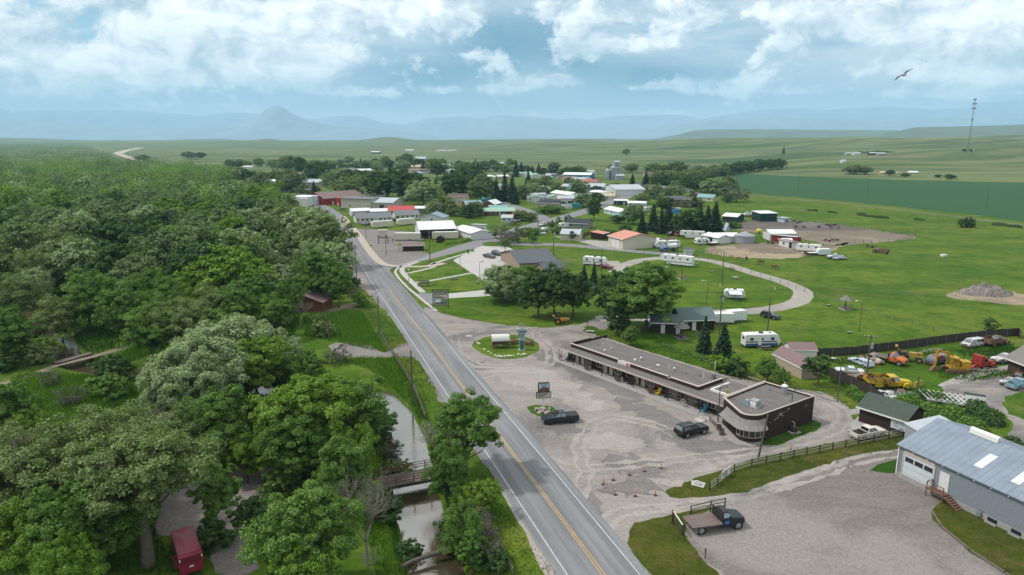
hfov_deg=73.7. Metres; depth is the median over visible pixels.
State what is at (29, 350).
shrub
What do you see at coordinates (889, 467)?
lawn
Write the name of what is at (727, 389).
street lamp
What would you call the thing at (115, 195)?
leafy tree
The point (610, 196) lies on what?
house
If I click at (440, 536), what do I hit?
shrub
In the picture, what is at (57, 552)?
leafy tree
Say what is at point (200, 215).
leafy tree
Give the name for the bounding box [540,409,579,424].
pickup truck
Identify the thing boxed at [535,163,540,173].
spruce tree
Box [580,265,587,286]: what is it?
spruce tree
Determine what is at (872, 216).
verge bush
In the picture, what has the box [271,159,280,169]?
leafy tree
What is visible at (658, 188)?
leafy tree
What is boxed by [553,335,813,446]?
motel
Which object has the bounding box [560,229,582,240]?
outbuilding
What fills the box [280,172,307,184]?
leafy tree
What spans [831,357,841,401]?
street lamp
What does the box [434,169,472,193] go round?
leafy tree
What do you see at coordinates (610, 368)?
door
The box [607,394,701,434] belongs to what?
gravel stain
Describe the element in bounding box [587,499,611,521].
gravel stain
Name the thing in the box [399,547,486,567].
fallen log
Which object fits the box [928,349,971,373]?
excavator
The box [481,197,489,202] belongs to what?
water tank
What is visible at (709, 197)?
house
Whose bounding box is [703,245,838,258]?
straw
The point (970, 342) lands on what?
old van
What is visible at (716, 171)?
leafy tree
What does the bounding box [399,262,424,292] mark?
walkway
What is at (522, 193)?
leafy tree
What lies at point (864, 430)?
pickup truck
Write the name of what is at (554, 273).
leafy tree
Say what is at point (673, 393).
bay window
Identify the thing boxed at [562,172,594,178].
house
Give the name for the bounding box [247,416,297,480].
leafy tree
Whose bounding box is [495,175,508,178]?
house
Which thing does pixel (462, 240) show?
hedge
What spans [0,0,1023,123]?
sky
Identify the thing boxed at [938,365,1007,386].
grass track
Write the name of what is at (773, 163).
leafy tree
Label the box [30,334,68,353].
shrub
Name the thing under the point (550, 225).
young tree
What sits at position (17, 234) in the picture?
leafy tree
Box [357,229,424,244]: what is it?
corner lot paving
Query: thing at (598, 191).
house
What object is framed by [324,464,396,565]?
dead tree
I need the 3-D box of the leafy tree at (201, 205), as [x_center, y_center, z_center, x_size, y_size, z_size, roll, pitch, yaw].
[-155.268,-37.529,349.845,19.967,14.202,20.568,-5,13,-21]
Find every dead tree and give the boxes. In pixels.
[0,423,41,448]
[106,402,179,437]
[293,300,312,318]
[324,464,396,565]
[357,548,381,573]
[414,417,458,466]
[555,258,570,268]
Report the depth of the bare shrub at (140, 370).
131.38 m
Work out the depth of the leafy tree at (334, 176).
565.01 m
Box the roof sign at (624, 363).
[618,360,629,366]
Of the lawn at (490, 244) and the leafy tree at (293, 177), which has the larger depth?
the leafy tree at (293, 177)
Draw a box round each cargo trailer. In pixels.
[714,311,734,324]
[725,308,746,322]
[815,248,830,255]
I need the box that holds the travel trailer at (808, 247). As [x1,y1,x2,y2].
[793,243,821,251]
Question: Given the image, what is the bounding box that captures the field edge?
[726,192,1023,225]
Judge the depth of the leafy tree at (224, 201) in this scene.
375.61 m
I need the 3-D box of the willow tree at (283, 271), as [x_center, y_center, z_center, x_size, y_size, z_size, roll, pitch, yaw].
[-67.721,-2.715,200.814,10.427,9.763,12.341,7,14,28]
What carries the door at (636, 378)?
in the motel
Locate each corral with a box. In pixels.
[705,242,849,253]
[731,220,866,230]
[731,227,916,245]
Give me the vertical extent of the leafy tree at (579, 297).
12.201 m
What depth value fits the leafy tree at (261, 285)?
163.34 m
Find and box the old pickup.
[1004,377,1023,390]
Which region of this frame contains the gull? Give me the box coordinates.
[894,69,911,80]
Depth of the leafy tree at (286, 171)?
690.75 m
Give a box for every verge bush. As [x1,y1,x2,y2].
[863,214,876,217]
[876,215,888,218]
[992,222,1007,225]
[1006,224,1022,227]
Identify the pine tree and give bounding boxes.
[569,230,576,241]
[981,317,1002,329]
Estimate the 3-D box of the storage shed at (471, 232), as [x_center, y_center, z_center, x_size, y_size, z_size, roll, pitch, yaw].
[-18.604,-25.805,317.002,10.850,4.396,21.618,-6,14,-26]
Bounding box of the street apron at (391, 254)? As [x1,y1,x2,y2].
[371,243,428,267]
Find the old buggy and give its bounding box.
[524,340,534,345]
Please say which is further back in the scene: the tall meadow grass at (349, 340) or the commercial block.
the commercial block
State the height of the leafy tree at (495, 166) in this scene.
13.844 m
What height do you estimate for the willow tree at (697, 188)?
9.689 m
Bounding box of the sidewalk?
[340,216,446,266]
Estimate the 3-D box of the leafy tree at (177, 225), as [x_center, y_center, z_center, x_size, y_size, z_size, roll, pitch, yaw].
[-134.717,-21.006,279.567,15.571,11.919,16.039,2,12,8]
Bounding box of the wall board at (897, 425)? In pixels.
[890,419,905,431]
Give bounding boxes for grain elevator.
[605,161,624,179]
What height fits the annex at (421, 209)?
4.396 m
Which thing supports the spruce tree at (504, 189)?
on the ground at (922, 268)
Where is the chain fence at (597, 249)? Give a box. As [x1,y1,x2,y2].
[492,243,702,257]
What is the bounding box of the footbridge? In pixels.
[52,352,93,364]
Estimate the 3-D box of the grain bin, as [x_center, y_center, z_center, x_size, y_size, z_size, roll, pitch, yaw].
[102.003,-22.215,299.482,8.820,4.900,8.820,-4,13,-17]
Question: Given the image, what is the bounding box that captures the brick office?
[499,248,557,267]
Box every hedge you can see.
[442,237,471,244]
[642,195,663,199]
[660,342,712,364]
[858,150,893,152]
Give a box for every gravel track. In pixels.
[112,148,139,153]
[116,154,141,160]
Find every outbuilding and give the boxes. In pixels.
[550,190,575,195]
[560,198,573,203]
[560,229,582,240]
[565,218,593,228]
[586,183,605,190]
[605,184,645,195]
[613,199,628,204]
[722,213,743,222]
[723,223,731,230]
[752,210,777,221]
[762,229,796,240]
[771,234,800,241]
[776,217,789,221]
[778,238,801,248]
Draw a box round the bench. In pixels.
[418,280,430,286]
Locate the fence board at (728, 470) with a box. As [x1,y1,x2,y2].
[721,466,729,478]
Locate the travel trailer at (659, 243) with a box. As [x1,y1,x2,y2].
[652,240,679,247]
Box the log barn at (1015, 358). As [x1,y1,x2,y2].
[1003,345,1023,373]
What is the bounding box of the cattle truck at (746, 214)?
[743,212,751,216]
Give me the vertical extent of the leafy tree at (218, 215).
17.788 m
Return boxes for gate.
[673,511,683,535]
[690,498,725,514]
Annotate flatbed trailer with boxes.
[706,242,719,244]
[804,252,817,255]
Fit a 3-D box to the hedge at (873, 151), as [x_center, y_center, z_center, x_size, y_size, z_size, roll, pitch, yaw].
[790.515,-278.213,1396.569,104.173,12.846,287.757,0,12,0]
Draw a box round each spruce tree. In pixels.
[310,181,316,193]
[490,179,500,200]
[499,173,508,201]
[505,175,517,202]
[510,186,520,204]
[512,160,519,176]
[519,162,523,171]
[524,169,530,185]
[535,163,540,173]
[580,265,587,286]
[588,262,598,289]
[629,174,634,183]
[636,213,648,234]
[642,171,650,184]
[646,204,658,231]
[654,208,667,234]
[664,202,674,231]
[690,195,697,206]
[693,203,704,230]
[695,315,713,354]
[697,205,711,231]
[704,202,724,232]
[711,323,735,358]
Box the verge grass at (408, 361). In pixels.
[363,306,555,574]
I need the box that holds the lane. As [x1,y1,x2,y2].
[496,241,690,255]
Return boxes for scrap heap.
[970,367,1000,371]
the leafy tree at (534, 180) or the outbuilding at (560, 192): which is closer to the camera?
the outbuilding at (560, 192)
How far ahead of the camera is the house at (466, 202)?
439.77 m
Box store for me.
[293,195,318,205]
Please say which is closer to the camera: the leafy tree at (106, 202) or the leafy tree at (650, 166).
the leafy tree at (106, 202)
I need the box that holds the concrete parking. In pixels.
[454,246,512,279]
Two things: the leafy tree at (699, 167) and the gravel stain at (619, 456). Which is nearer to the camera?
the gravel stain at (619, 456)
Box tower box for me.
[378,229,386,237]
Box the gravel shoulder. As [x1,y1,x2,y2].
[364,276,484,462]
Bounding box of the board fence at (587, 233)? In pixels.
[583,229,595,236]
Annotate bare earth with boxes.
[944,291,1023,304]
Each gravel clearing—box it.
[155,467,272,573]
[328,342,423,368]
[347,257,372,292]
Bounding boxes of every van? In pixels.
[170,525,204,574]
[924,352,947,365]
[960,336,984,347]
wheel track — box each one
[442,330,516,365]
[445,334,516,368]
[480,320,595,375]
[483,321,600,378]
[550,400,841,466]
[559,400,852,472]
[570,414,670,488]
[581,418,672,498]
[601,450,891,520]
[608,456,896,529]
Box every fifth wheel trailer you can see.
[660,253,694,265]
[680,230,704,238]
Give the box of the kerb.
[394,258,437,310]
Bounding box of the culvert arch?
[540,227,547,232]
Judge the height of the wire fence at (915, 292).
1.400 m
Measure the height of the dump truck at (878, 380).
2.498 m
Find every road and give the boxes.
[313,204,650,574]
[595,257,813,321]
[607,261,631,266]
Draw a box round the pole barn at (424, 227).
[414,220,456,237]
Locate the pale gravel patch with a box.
[653,477,681,487]
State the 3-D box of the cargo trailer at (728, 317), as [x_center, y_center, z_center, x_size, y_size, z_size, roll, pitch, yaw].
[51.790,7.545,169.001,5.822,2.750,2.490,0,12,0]
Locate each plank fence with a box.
[817,328,1021,355]
[827,367,883,395]
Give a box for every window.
[585,358,591,363]
[614,369,620,374]
[646,380,654,386]
[669,388,680,398]
[687,395,699,404]
[707,402,715,408]
[736,429,762,438]
[984,517,996,526]
[1007,528,1020,538]
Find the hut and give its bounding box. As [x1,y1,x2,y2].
[436,235,444,242]
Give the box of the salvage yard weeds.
[829,343,1018,402]
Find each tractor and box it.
[552,315,567,324]
[895,344,922,363]
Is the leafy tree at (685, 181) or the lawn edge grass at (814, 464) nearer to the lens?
the lawn edge grass at (814, 464)
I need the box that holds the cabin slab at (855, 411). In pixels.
[850,408,859,414]
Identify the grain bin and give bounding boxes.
[734,231,754,243]
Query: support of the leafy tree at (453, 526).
on the ground at (922, 268)
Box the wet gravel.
[596,471,663,499]
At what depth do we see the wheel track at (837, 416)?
99.78 m
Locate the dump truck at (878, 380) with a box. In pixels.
[863,373,921,389]
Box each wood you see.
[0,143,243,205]
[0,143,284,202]
[0,144,259,207]
[0,160,113,173]
[108,158,233,183]
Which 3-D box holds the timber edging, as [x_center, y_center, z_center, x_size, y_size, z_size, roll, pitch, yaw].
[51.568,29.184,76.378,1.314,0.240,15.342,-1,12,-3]
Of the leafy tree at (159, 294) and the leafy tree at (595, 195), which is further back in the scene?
the leafy tree at (595, 195)
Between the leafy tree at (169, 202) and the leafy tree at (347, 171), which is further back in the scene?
the leafy tree at (347, 171)
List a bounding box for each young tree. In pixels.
[527,232,538,240]
[546,220,555,228]
[554,217,562,224]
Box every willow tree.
[10,266,55,304]
[43,237,108,284]
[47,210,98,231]
[62,209,97,220]
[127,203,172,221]
[134,357,210,416]
[136,329,253,409]
[147,312,299,391]
[216,227,282,259]
[229,166,247,177]
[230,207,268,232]
[261,263,297,289]
[264,159,275,167]
[266,327,304,385]
[276,207,336,236]
[292,237,331,269]
[299,206,335,220]
[302,213,341,234]
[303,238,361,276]
[332,167,353,175]
[342,156,353,162]
[368,160,383,170]
[393,159,409,169]
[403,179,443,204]
[426,201,444,212]
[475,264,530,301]
[526,182,540,191]
[630,203,644,212]
[694,183,701,191]
[698,176,728,193]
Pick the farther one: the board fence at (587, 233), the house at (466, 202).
the house at (466, 202)
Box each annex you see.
[298,198,308,206]
[415,206,425,213]
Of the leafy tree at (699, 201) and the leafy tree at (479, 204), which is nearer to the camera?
the leafy tree at (479, 204)
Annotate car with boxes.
[491,250,500,255]
[673,420,708,438]
[760,310,780,319]
[832,256,847,259]
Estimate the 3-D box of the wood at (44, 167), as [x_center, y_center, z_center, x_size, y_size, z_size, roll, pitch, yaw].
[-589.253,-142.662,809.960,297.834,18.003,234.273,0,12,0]
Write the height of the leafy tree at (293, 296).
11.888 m
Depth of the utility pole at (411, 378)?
117.40 m
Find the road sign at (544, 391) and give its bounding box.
[536,382,550,409]
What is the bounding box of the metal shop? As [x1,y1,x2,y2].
[895,418,1023,538]
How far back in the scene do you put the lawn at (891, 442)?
94.93 m
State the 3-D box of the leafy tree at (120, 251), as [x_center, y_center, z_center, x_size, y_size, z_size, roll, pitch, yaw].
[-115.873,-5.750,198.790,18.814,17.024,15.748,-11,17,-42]
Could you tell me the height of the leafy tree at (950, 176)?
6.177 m
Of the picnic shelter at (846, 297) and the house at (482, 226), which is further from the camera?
the house at (482, 226)
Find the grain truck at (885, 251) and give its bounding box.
[872,248,889,253]
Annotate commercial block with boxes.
[340,196,377,208]
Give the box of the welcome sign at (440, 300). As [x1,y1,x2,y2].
[430,289,450,308]
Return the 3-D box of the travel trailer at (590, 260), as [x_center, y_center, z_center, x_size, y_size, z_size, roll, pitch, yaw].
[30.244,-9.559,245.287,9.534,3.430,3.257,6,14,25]
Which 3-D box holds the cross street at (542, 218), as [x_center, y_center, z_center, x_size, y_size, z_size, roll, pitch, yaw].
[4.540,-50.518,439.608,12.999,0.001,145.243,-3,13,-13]
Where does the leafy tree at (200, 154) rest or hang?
on the ground at (922, 268)
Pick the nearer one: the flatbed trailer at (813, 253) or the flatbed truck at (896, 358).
the flatbed truck at (896, 358)
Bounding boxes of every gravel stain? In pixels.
[460,342,487,371]
[494,365,607,408]
[533,350,581,372]
[536,421,587,434]
[573,372,645,400]
[579,432,652,450]
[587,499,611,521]
[594,452,674,473]
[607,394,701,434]
[653,428,765,455]
[654,473,812,512]
[691,459,725,472]
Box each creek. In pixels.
[0,303,139,376]
[250,385,465,574]
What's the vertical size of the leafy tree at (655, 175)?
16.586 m
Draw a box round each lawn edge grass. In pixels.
[582,332,852,407]
[631,436,1022,574]
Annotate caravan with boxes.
[558,222,568,228]
[561,204,573,209]
[694,237,709,244]
[720,288,744,300]
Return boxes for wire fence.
[697,248,731,258]
[702,255,975,336]
[728,218,913,243]
[738,196,1022,228]
[807,283,1017,296]
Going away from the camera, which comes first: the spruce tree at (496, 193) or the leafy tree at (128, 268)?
the leafy tree at (128, 268)
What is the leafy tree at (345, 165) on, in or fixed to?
on the ground at (922, 268)
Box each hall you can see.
[310,190,364,204]
[607,230,657,249]
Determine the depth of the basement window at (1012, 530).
78.80 m
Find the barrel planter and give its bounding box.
[719,429,724,434]
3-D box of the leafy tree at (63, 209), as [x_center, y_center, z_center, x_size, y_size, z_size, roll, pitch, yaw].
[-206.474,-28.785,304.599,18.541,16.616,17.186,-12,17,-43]
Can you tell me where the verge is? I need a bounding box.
[501,490,555,574]
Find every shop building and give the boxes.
[349,208,369,215]
[369,208,388,212]
[388,205,414,212]
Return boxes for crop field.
[689,173,1023,220]
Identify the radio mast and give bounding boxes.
[962,99,976,150]
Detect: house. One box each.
[242,166,253,168]
[306,180,322,186]
[353,212,391,222]
[364,190,383,196]
[391,209,419,218]
[408,169,430,171]
[411,165,426,168]
[419,211,448,220]
[447,193,469,203]
[462,200,483,207]
[471,224,487,229]
[480,207,515,215]
[483,199,501,207]
[488,205,507,206]
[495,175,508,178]
[500,214,514,222]
[523,193,545,199]
[527,194,543,201]
[531,173,543,177]
[535,199,566,207]
[537,194,551,198]
[546,194,557,199]
[551,174,561,177]
[557,195,575,202]
[561,184,570,189]
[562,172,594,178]
[562,176,576,180]
[572,177,586,180]
[582,179,600,182]
[588,190,606,192]
[604,193,615,199]
[604,206,631,216]
[627,201,646,206]
[658,237,676,239]
[664,196,685,203]
[666,225,677,231]
[671,307,717,330]
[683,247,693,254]
[689,192,700,196]
[697,194,717,200]
[702,232,730,243]
[709,232,736,241]
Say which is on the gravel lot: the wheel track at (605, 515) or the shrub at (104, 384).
the wheel track at (605, 515)
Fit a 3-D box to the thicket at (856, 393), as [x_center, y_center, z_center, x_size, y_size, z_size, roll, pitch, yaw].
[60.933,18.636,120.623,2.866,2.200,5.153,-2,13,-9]
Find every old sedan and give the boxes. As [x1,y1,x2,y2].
[834,365,864,373]
[848,372,864,379]
[878,390,895,397]
[886,389,920,397]
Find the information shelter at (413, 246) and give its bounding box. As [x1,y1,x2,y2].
[402,242,424,250]
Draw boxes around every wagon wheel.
[614,374,619,381]
[647,386,653,393]
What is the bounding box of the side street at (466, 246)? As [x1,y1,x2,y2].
[388,196,632,269]
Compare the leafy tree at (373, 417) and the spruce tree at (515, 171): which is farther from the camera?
the spruce tree at (515, 171)
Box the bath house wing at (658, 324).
[648,313,683,333]
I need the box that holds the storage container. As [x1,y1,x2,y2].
[569,203,579,207]
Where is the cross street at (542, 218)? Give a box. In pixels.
[502,202,551,221]
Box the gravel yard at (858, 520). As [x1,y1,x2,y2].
[686,451,1003,574]
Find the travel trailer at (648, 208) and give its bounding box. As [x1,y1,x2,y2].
[643,206,652,211]
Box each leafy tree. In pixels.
[0,206,11,213]
[0,212,27,225]
[0,214,61,251]
[0,223,61,278]
[0,272,50,315]
[0,304,39,360]
[0,378,49,448]
[0,412,141,524]
[0,419,84,523]
[0,441,33,502]
[0,496,44,574]
[1,199,43,218]
[2,404,52,446]
[7,248,63,281]
[10,202,33,216]
[12,480,113,569]
[16,233,99,278]
[26,204,65,219]
[26,527,110,574]
[27,193,60,205]
[27,293,88,341]
[29,190,75,211]
[31,206,63,228]
[36,477,161,573]
[51,218,97,240]
[52,399,176,490]
[55,426,228,568]
[58,232,96,241]
[59,267,115,328]
[69,192,115,211]
[74,201,112,220]
[77,216,131,243]
[82,239,145,290]
[88,284,143,337]
[91,190,129,204]
[91,198,126,215]
[94,239,115,247]
[96,212,133,225]
[106,252,168,292]
[110,218,164,251]
[113,301,179,361]
[114,267,179,326]
[117,197,147,213]
[127,236,153,254]
[132,209,178,233]
[132,282,189,323]
[134,154,152,160]
[138,226,199,275]
[143,296,208,345]
[146,220,174,234]
[148,196,192,218]
[154,253,226,286]
[158,402,229,467]
[159,207,184,225]
[164,190,203,208]
[164,225,220,253]
[166,218,228,245]
[166,234,271,273]
[170,271,221,302]
[171,222,183,233]
[171,383,258,461]
[173,244,279,305]
[177,207,214,225]
[180,151,195,157]
[183,305,228,340]
[184,283,234,313]
[185,460,243,536]
[187,201,220,212]
[193,152,206,157]
[202,204,217,216]
[207,202,240,223]
[211,199,231,205]
[213,213,251,232]
[213,288,259,316]
[215,334,298,396]
[218,230,276,269]
[223,159,234,166]
[223,176,247,186]
[224,431,259,482]
[226,272,283,323]
[230,197,259,211]
[233,184,270,204]
[233,194,258,213]
[234,159,245,166]
[235,478,369,574]
[236,169,256,179]
[238,372,368,455]
[242,213,286,238]
[243,161,252,165]
[243,180,255,186]
[245,174,270,184]
[247,196,297,216]
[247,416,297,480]
[250,404,331,475]
[252,158,264,166]
[255,292,296,328]
[259,172,271,178]
[259,540,335,574]
[261,199,300,234]
[264,229,288,250]
[268,169,282,178]
[268,193,300,209]
[270,255,303,277]
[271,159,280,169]
[271,180,285,189]
[272,175,281,180]
[273,276,304,319]
[274,155,296,169]
[274,226,310,257]
[275,249,292,262]
[276,349,334,387]
[278,168,296,178]
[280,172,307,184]
[280,183,289,191]
[288,181,302,188]
[289,247,351,292]
[290,156,306,171]
[292,184,310,194]
[292,214,359,257]
[303,161,330,177]
[303,168,320,178]
[311,373,397,436]
[311,430,375,511]
[313,226,340,241]
[317,173,329,178]
[319,172,348,190]
[320,263,357,307]
[327,160,342,169]
[327,173,363,191]
[340,169,355,178]
[340,422,379,485]
[341,164,351,167]
[351,161,365,168]
[351,174,362,182]
[357,171,374,192]
[358,160,371,168]
[359,170,372,175]
[362,167,402,196]
[365,480,387,519]
[377,160,386,168]
[380,156,389,160]
[382,168,425,198]
[384,159,395,167]
[397,153,414,160]
[397,171,431,199]
[412,158,425,164]
[420,440,470,507]
[427,158,443,163]
[427,162,448,176]
[429,197,456,213]
[430,386,503,472]
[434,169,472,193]
[436,496,482,567]
[443,202,461,215]
[451,164,485,188]
[453,162,467,168]
[455,527,486,574]
[458,203,481,216]
[463,477,504,513]
[464,172,499,197]
[464,201,484,215]
[475,160,489,169]
[489,162,503,171]
[497,265,529,289]
[498,238,511,246]
[499,163,512,173]
[504,158,517,165]
[513,210,529,220]
[516,184,533,198]
[516,267,561,316]
[521,264,536,288]
[522,212,537,221]
[523,165,531,171]
[525,178,542,185]
[529,261,578,316]
[536,176,555,185]
[536,186,550,193]
[539,167,547,173]
[546,167,557,173]
[547,162,561,168]
[549,182,565,190]
[550,184,563,191]
[560,166,571,172]
[560,271,591,315]
[562,177,574,183]
[567,166,583,171]
[568,178,590,192]
[574,193,591,206]
[576,165,586,171]
[583,198,598,206]
[586,196,601,219]
[587,266,644,319]
[589,192,605,201]
[591,185,603,189]
[602,306,631,334]
[605,260,686,330]
[608,215,625,222]
[617,225,632,230]
[620,325,640,345]
[621,149,629,153]
[621,163,638,171]
[621,205,647,223]
[633,192,651,201]
[642,162,661,171]
[643,189,658,194]
[648,170,665,185]
[650,185,663,194]
[655,197,677,211]
[656,175,674,185]
[658,164,672,171]
[660,186,678,195]
[666,161,690,170]
[666,171,681,180]
[669,180,682,185]
[670,212,694,235]
[673,185,686,195]
[676,208,706,229]
[677,171,688,178]
[678,176,697,189]
[688,197,706,205]
[691,170,705,179]
[691,171,700,178]
[693,165,708,171]
[696,169,709,177]
[696,175,720,192]
[709,167,718,176]
[713,175,739,193]
[715,165,728,175]
[718,185,750,201]
[719,163,731,175]
[720,195,733,201]
[723,163,735,174]
[735,161,749,172]
[735,163,746,173]
[746,161,757,171]
[751,159,768,170]
[754,355,779,381]
[765,158,779,169]
[769,366,791,385]
[774,158,787,168]
[799,354,835,386]
[841,165,853,173]
[847,164,867,173]
[856,165,873,174]
[884,170,896,174]
[900,173,911,176]
[943,174,956,178]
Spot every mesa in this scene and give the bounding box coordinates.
[650,129,898,139]
[875,124,1023,137]
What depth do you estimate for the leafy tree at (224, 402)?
90.86 m
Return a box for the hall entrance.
[336,197,340,205]
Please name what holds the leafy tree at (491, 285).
on the lawn at (493, 309)
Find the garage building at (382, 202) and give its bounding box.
[371,197,404,207]
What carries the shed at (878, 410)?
on the ground at (922, 268)
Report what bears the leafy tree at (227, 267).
on the ground at (922, 268)
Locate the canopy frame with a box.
[918,389,985,407]
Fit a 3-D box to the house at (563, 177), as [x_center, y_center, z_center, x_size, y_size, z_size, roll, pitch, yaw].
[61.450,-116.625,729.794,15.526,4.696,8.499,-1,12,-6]
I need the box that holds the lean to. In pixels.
[904,415,950,438]
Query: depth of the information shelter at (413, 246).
276.72 m
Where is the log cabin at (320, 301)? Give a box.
[292,290,334,311]
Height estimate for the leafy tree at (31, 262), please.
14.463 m
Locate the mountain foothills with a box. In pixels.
[0,120,204,139]
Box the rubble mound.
[957,282,1012,296]
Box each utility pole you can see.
[327,311,329,340]
[377,297,379,333]
[410,350,413,404]
[551,229,556,255]
[719,291,727,334]
[757,414,768,459]
[767,297,770,330]
[864,335,878,372]
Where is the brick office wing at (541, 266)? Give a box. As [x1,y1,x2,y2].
[536,261,565,275]
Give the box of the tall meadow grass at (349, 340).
[9,309,422,574]
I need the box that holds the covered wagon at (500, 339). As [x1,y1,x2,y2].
[491,334,515,348]
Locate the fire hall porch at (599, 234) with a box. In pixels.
[590,230,609,239]
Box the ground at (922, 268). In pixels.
[0,134,1023,574]
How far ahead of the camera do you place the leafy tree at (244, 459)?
89.30 m
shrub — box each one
[0,344,28,358]
[0,352,21,372]
[19,341,55,365]
[27,323,46,335]
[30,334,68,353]
[37,370,65,387]
[53,386,88,404]
[79,371,129,401]
[85,353,137,379]
[131,365,144,375]
[196,519,238,555]
[226,491,272,532]
[256,465,304,497]
[285,457,329,490]
[309,319,339,337]
[321,343,351,362]
[347,286,363,297]
[351,293,373,305]
[352,277,360,286]
[372,421,396,446]
[373,491,403,523]
[375,439,404,462]
[383,408,398,432]
[384,458,417,474]
[394,537,424,561]
[432,520,464,544]
[436,526,464,559]
[463,503,500,544]
[469,526,508,563]
[475,546,509,573]
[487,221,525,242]
[516,227,541,235]
[534,205,564,213]
[548,225,561,233]
[600,228,616,234]
[672,198,683,206]
[679,200,696,207]
[709,353,741,372]
[723,222,741,228]
[723,355,750,377]
[957,217,976,226]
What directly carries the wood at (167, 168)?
on the ground at (922, 268)
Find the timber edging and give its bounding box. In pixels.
[931,511,1009,574]
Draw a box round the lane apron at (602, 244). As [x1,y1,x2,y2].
[555,236,635,250]
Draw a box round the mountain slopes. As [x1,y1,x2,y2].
[573,114,1023,139]
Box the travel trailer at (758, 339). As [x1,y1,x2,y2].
[741,331,781,348]
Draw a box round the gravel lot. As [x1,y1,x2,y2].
[424,306,1004,574]
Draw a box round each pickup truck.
[482,253,495,258]
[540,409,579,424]
[598,263,613,269]
[826,253,843,258]
[848,424,886,440]
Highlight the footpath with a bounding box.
[0,345,127,384]
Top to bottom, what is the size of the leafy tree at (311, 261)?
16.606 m
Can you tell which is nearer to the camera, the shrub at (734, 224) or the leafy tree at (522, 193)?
the shrub at (734, 224)
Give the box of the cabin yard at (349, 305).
[311,301,362,319]
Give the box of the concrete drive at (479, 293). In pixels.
[440,290,526,297]
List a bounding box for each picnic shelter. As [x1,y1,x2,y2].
[674,321,689,339]
[676,269,686,278]
[838,294,852,310]
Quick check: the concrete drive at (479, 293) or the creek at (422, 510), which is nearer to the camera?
the creek at (422, 510)
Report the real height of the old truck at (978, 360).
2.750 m
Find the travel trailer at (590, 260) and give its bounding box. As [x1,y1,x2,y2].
[583,255,606,265]
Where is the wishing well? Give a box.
[788,421,800,433]
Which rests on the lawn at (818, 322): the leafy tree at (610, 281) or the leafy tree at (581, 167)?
the leafy tree at (610, 281)
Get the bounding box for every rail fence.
[377,327,425,420]
[477,505,513,574]
[709,429,903,490]
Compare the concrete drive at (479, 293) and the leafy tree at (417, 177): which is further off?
the leafy tree at (417, 177)
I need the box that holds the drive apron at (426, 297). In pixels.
[416,293,439,308]
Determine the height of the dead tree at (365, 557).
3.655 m
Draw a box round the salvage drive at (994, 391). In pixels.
[942,375,1023,443]
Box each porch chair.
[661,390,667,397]
[700,404,707,411]
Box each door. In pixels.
[609,367,612,374]
[635,376,638,384]
[641,378,644,386]
[661,325,664,332]
[683,393,687,402]
[692,322,695,329]
[713,404,717,413]
[900,450,935,486]
[938,471,949,492]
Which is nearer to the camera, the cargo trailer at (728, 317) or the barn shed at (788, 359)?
the barn shed at (788, 359)
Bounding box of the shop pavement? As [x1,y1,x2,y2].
[851,416,891,433]
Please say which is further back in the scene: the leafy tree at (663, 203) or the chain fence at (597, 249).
the leafy tree at (663, 203)
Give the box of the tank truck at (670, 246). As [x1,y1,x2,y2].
[659,243,676,251]
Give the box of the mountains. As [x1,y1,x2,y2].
[0,100,1023,138]
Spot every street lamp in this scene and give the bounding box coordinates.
[717,385,728,421]
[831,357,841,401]
[855,300,862,331]
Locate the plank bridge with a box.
[373,459,439,490]
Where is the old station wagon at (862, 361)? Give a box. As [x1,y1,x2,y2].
[847,357,874,367]
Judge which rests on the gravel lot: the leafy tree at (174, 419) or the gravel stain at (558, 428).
the gravel stain at (558, 428)
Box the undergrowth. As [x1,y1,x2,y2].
[0,290,464,574]
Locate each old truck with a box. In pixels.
[859,353,884,364]
[971,353,996,368]
[981,335,1010,346]
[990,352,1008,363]
[999,377,1012,383]
[1010,371,1023,377]
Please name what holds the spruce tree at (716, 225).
on the ground at (922, 268)
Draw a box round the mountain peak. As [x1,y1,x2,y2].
[94,105,457,139]
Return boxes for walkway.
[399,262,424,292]
[406,251,471,273]
[415,273,471,282]
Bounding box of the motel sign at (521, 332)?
[516,323,526,350]
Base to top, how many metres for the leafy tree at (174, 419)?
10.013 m
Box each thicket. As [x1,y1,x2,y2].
[844,384,865,401]
[893,391,989,431]
[909,389,1006,428]
[1002,435,1023,445]
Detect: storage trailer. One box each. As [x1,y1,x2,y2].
[370,220,392,227]
[392,232,420,240]
[396,218,415,224]
[430,231,457,238]
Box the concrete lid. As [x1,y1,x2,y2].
[691,480,704,487]
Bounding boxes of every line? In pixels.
[361,266,567,574]
[389,290,601,574]
[391,291,605,574]
[426,318,639,574]
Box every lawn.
[390,267,419,292]
[400,249,483,292]
[426,289,597,325]
[471,334,538,358]
[483,242,511,245]
[526,404,554,416]
[550,251,928,375]
[584,326,608,335]
[627,506,718,574]
[666,434,903,498]
[763,420,820,444]
[868,460,896,472]
[932,499,1023,574]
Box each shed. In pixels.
[456,225,490,239]
[772,345,820,379]
[783,342,818,356]
[855,391,927,434]
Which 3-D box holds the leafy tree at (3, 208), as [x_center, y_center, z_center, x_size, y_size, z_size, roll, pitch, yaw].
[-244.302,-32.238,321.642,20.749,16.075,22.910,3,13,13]
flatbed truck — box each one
[682,504,745,534]
[871,351,908,366]
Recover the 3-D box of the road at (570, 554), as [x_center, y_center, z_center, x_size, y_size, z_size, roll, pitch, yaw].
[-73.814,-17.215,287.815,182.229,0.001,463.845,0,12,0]
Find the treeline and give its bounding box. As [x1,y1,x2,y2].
[559,160,674,169]

